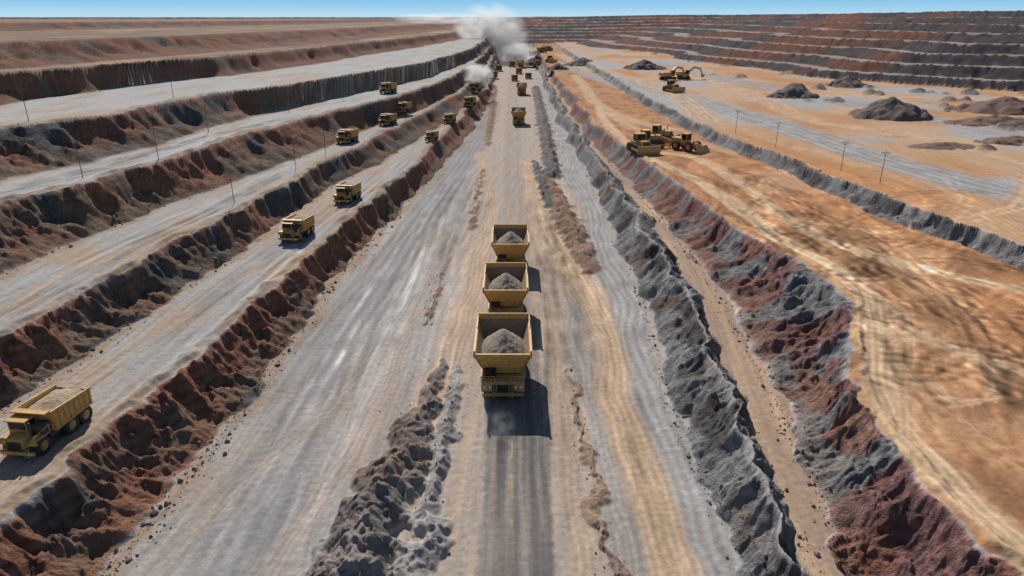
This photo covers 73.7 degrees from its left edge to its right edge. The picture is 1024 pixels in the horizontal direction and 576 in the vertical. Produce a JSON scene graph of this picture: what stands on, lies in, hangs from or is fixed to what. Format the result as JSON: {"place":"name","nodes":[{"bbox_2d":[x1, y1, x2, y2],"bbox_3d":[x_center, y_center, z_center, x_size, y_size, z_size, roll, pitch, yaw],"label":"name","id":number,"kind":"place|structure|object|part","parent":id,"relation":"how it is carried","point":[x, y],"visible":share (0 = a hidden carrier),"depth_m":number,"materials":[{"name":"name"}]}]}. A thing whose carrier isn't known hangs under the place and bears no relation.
{"place":"outdoors","nodes":[
{"label":"outdoors","id":0,"kind":"place"},
{"bbox_2d":[0,10,1023,575],"bbox_3d":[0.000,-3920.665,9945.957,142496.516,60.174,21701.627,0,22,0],"label":"terrain","id":1,"kind":"structure","parent":0,"point":[890,352],"depth_m":106.56,"materials":[{"name":"beige soil"}]},
{"bbox_2d":[16,87,28,121],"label":"utility pole","id":2,"kind":"object","parent":1,"relation":"on","point":[23,101],"visible":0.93,"depth_m":146.46,"materials":[{"name":"brown wood"}]},
{"bbox_2d":[0,384,92,458],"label":"dump truck","id":3,"kind":"object","parent":1,"relation":"on","point":[44,417],"visible":1,"depth_m":68.06,"materials":[{"name":"metal"}]},
{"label":"cab windows","id":4,"kind":"part","parent":3,"relation":"part of","materials":[{"name":"black glass"}]},
{"bbox_2d":[69,140,82,177],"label":"utility pole","id":5,"kind":"object","parent":1,"relation":"on","point":[74,141],"visible":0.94,"depth_m":126.61,"materials":[{"name":"brown wood"}]},
{"bbox_2d":[147,125,158,158],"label":"utility pole","id":6,"kind":"object","parent":1,"relation":"on","point":[154,137],"visible":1,"depth_m":142.22,"materials":[{"name":"brown wood"}]},
{"bbox_2d":[277,213,314,241],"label":"dump truck","id":7,"kind":"object","parent":1,"relation":"on","point":[294,226],"visible":1,"depth_m":131.25,"materials":[{"name":"metal"}]},
{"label":"cab windows","id":8,"kind":"part","parent":7,"relation":"part of","materials":[{"name":"black glass"}]},
{"bbox_2d":[335,128,358,143],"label":"dump truck","id":9,"kind":"object","parent":1,"relation":"on","point":[348,135],"visible":1,"depth_m":203.62,"materials":[{"name":"metal"}]},
{"bbox_2d":[333,181,361,202],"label":"dump truck","id":10,"kind":"object","parent":1,"relation":"on","point":[346,192],"visible":1,"depth_m":157.92,"materials":[{"name":"metal"}]},
{"bbox_2d":[378,113,396,125],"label":"dump truck","id":11,"kind":"object","parent":1,"relation":"on","point":[389,119],"visible":1,"depth_m":236.81,"materials":[{"name":"metal"}]},
{"bbox_2d":[379,82,396,93],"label":"dump truck","id":12,"kind":"object","parent":1,"relation":"on","point":[389,87],"visible":1,"depth_m":269.13,"materials":[{"name":"metal"}]},
{"bbox_2d":[397,101,411,112],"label":"dump truck","id":13,"kind":"object","parent":1,"relation":"on","point":[404,107],"visible":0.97,"depth_m":259.59,"materials":[{"name":"metal"}]},
{"bbox_2d":[424,130,438,140],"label":"dump truck","id":14,"kind":"object","parent":1,"relation":"on","point":[431,135],"visible":1,"depth_m":235.57,"materials":[{"name":"metal"}]},
{"bbox_2d":[443,113,455,123],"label":"dump truck","id":15,"kind":"object","parent":1,"relation":"on","point":[450,118],"visible":1,"depth_m":275.72,"materials":[{"name":"metal"}]},
{"bbox_2d":[463,96,475,106],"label":"dump truck","id":16,"kind":"object","parent":1,"relation":"on","point":[470,101],"visible":1,"depth_m":326.96,"materials":[{"name":"metal"}]},
{"bbox_2d":[469,82,481,92],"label":"dump truck","id":17,"kind":"object","parent":1,"relation":"on","point":[475,86],"visible":0.93,"depth_m":382.72,"materials":[{"name":"metal"}]},
{"bbox_2d":[491,71,497,77],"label":"dump truck","id":18,"kind":"object","parent":1,"relation":"on","point":[495,73],"visible":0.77,"depth_m":537.76,"materials":[{"name":"metal"}]},
{"bbox_2d":[495,65,501,71],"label":"dump truck","id":19,"kind":"object","parent":1,"relation":"on","point":[498,67],"visible":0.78,"depth_m":612.47,"materials":[{"name":"metal"}]},
{"bbox_2d":[473,313,532,398],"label":"haul truck","id":20,"kind":"object","parent":1,"relation":"on","point":[502,352],"visible":1,"depth_m":86.86,"materials":[{"name":"metal"}]},
{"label":"cab windows","id":21,"kind":"part","parent":20,"relation":"part of","materials":[{"name":"black glass"}]},
{"bbox_2d":[482,262,528,312],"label":"haul truck","id":22,"kind":"object","parent":1,"relation":"on","point":[505,288],"visible":0.9,"depth_m":107.51,"materials":[{"name":"metal"}]},
{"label":"cab windows","id":23,"kind":"part","parent":22,"relation":"part of","materials":[{"name":"black glass"}]},
{"bbox_2d":[1,86,1009,575],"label":"rock rubble","id":24,"kind":"object","parent":1,"relation":"on","point":[155,512],"visible":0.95,"depth_m":77.77,"materials":[{"name":"brown stone"}]},
{"bbox_2d":[491,224,529,261],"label":"haul truck","id":25,"kind":"object","parent":1,"relation":"on","point":[510,242],"visible":0.86,"depth_m":128.53,"materials":[{"name":"metal"}]},
{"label":"cab windows","id":26,"kind":"part","parent":25,"relation":"part of","materials":[{"name":"black glass"}]},
{"bbox_2d":[509,61,514,66],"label":"dump truck","id":27,"kind":"object","parent":1,"relation":"on","point":[511,63],"visible":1,"depth_m":668.01,"materials":[{"name":"metal"}]},
{"bbox_2d":[511,74,517,80],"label":"dump truck","id":28,"kind":"object","parent":1,"relation":"on","point":[514,77],"visible":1,"depth_m":519.22,"materials":[{"name":"metal"}]},
{"bbox_2d":[511,107,526,124],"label":"haul truck","id":29,"kind":"object","parent":1,"relation":"on","point":[518,114],"visible":1,"depth_m":306.24,"materials":[{"name":"metal"}]},
{"bbox_2d":[516,67,521,73],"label":"dump truck","id":30,"kind":"object","parent":1,"relation":"on","point":[518,70],"visible":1,"depth_m":584.15,"materials":[{"name":"metal"}]},
{"bbox_2d":[517,60,524,67],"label":"haul truck","id":31,"kind":"object","parent":1,"relation":"on","point":[520,63],"visible":0.99,"depth_m":652.44,"materials":[{"name":"metal"}]},
{"bbox_2d":[516,83,526,94],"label":"haul truck","id":32,"kind":"object","parent":1,"relation":"on","point":[521,87],"visible":1,"depth_m":424.99,"materials":[{"name":"metal"}]},
{"bbox_2d":[525,72,531,78],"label":"dump truck","id":33,"kind":"object","parent":1,"relation":"on","point":[528,75],"visible":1,"depth_m":537.24,"materials":[{"name":"metal"}]},
{"bbox_2d":[524,55,542,65],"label":"spoil pile","id":34,"kind":"object","parent":1,"relation":"on","point":[529,62],"visible":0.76,"depth_m":661.12,"materials":[{"name":"grey gravel"}]},
{"bbox_2d":[529,50,539,55],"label":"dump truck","id":35,"kind":"object","parent":1,"relation":"on","point":[532,53],"visible":0.98,"depth_m":717.11,"materials":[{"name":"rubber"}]},
{"bbox_2d":[533,60,540,65],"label":"dump truck","id":36,"kind":"object","parent":1,"relation":"on","point":[536,62],"visible":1,"depth_m":625.78,"materials":[{"name":"metal"}]},
{"bbox_2d":[537,47,546,52],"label":"dump truck","id":37,"kind":"object","parent":1,"relation":"on","point":[541,49],"visible":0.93,"depth_m":786.44,"materials":[{"name":"metal"}]},
{"bbox_2d":[542,46,552,50],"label":"dump truck","id":38,"kind":"object","parent":1,"relation":"on","point":[549,48],"visible":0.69,"depth_m":826.50,"materials":[{"name":"metal"}]},
{"bbox_2d":[545,55,556,62],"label":"bulldozer","id":39,"kind":"object","parent":1,"relation":"on","point":[550,59],"visible":1,"depth_m":608.18,"materials":[{"name":"metal"}]},
{"bbox_2d":[544,63,568,71],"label":"spoil pile","id":40,"kind":"object","parent":1,"relation":"on","point":[557,66],"visible":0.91,"depth_m":529.56,"materials":[{"name":"grey gravel"}]},
{"bbox_2d":[561,57,592,65],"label":"spoil pile","id":41,"kind":"object","parent":1,"relation":"on","point":[582,61],"visible":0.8,"depth_m":574.78,"materials":[{"name":"grey gravel"}]},
{"bbox_2d":[626,132,660,154],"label":"bulldozer","id":42,"kind":"object","parent":1,"relation":"on","point":[639,144],"visible":1,"depth_m":202.35,"materials":[{"name":"metal"}]},
{"bbox_2d":[634,134,645,140],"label":"cab windows","id":43,"kind":"structure","parent":42,"relation":"in","point":[638,136],"depth_m":205.24,"materials":[{"name":"black glass"}]},
{"bbox_2d":[622,59,666,69],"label":"spoil pile","id":44,"kind":"object","parent":1,"relation":"on","point":[644,64],"visible":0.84,"depth_m":490.10,"materials":[{"name":"grey gravel"}]},
{"bbox_2d":[640,129,671,147],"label":"bulldozer","id":45,"kind":"object","parent":1,"relation":"on","point":[655,139],"visible":0.59,"depth_m":211.41,"materials":[{"name":"metal"}]},
{"bbox_2d":[641,130,649,137],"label":"cab windows","id":46,"kind":"structure","parent":45,"relation":"in","point":[648,132],"depth_m":211.08,"materials":[{"name":"black glass"}]},
{"bbox_2d":[651,124,680,139],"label":"bulldozer","id":47,"kind":"object","parent":1,"relation":"on","point":[668,134],"visible":0.5,"depth_m":221.77,"materials":[{"name":"metal"}]},
{"bbox_2d":[653,126,660,132],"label":"cab windows","id":48,"kind":"structure","parent":47,"relation":"in","point":[654,127],"depth_m":222.13,"materials":[{"name":"black glass"}]},
{"bbox_2d":[659,66,686,79],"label":"excavator","id":49,"kind":"object","parent":1,"relation":"on","point":[665,75],"visible":0.99,"depth_m":404.91,"materials":[{"name":"metal"}]},
{"bbox_2d":[662,80,685,92],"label":"bulldozer","id":50,"kind":"object","parent":1,"relation":"on","point":[671,86],"visible":1,"depth_m":339.67,"materials":[{"name":"metal"}]},
{"bbox_2d":[676,66,704,79],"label":"excavator","id":51,"kind":"object","parent":1,"relation":"on","point":[679,74],"visible":0.97,"depth_m":411.12,"materials":[{"name":"metal"}]},
{"bbox_2d":[671,132,710,153],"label":"wheel loader","id":52,"kind":"object","parent":1,"relation":"on","point":[683,140],"visible":1,"depth_m":206.37,"materials":[{"name":"metal"}]},
{"bbox_2d":[682,134,690,139],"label":"cab windows","id":53,"kind":"structure","parent":52,"relation":"in","point":[684,136],"depth_m":206.60,"materials":[{"name":"black glass"}]},
{"bbox_2d":[766,85,819,98],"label":"spoil pile","id":54,"kind":"object","parent":1,"relation":"on","point":[792,92],"visible":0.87,"depth_m":316.21,"materials":[{"name":"grey gravel"}]},
{"bbox_2d":[825,75,867,88],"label":"spoil pile","id":55,"kind":"object","parent":1,"relation":"on","point":[849,81],"visible":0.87,"depth_m":365.18,"materials":[{"name":"grey gravel"}]},
{"bbox_2d":[849,97,933,120],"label":"spoil pile","id":56,"kind":"object","parent":1,"relation":"on","point":[892,109],"visible":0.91,"depth_m":250.76,"materials":[{"name":"grey gravel"}]},
{"bbox_2d":[908,142,978,149],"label":"spoil pile","id":57,"kind":"object","parent":1,"relation":"on","point":[944,145],"visible":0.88,"depth_m":194.63,"materials":[{"name":"brown soil"}]},
{"bbox_2d":[942,115,1023,126],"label":"spoil pile","id":58,"kind":"object","parent":1,"relation":"on","point":[978,121],"visible":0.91,"depth_m":237.27,"materials":[{"name":"brown soil"}]},
{"bbox_2d":[943,96,1023,114],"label":"spoil pile","id":59,"kind":"object","parent":1,"relation":"on","point":[1006,105],"visible":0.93,"depth_m":267.47,"materials":[{"name":"brown soil"}]},
{"bbox_2d":[973,135,1023,145],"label":"spoil pile","id":60,"kind":"object","parent":1,"relation":"on","point":[1014,140],"visible":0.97,"depth_m":201.33,"materials":[{"name":"brown soil"}]},
{"bbox_2d":[0,0,1023,16],"label":"sky","id":61,"kind":"structure","parent":0,"point":[8,8],"materials":[{"name":"blue"}]}
]}

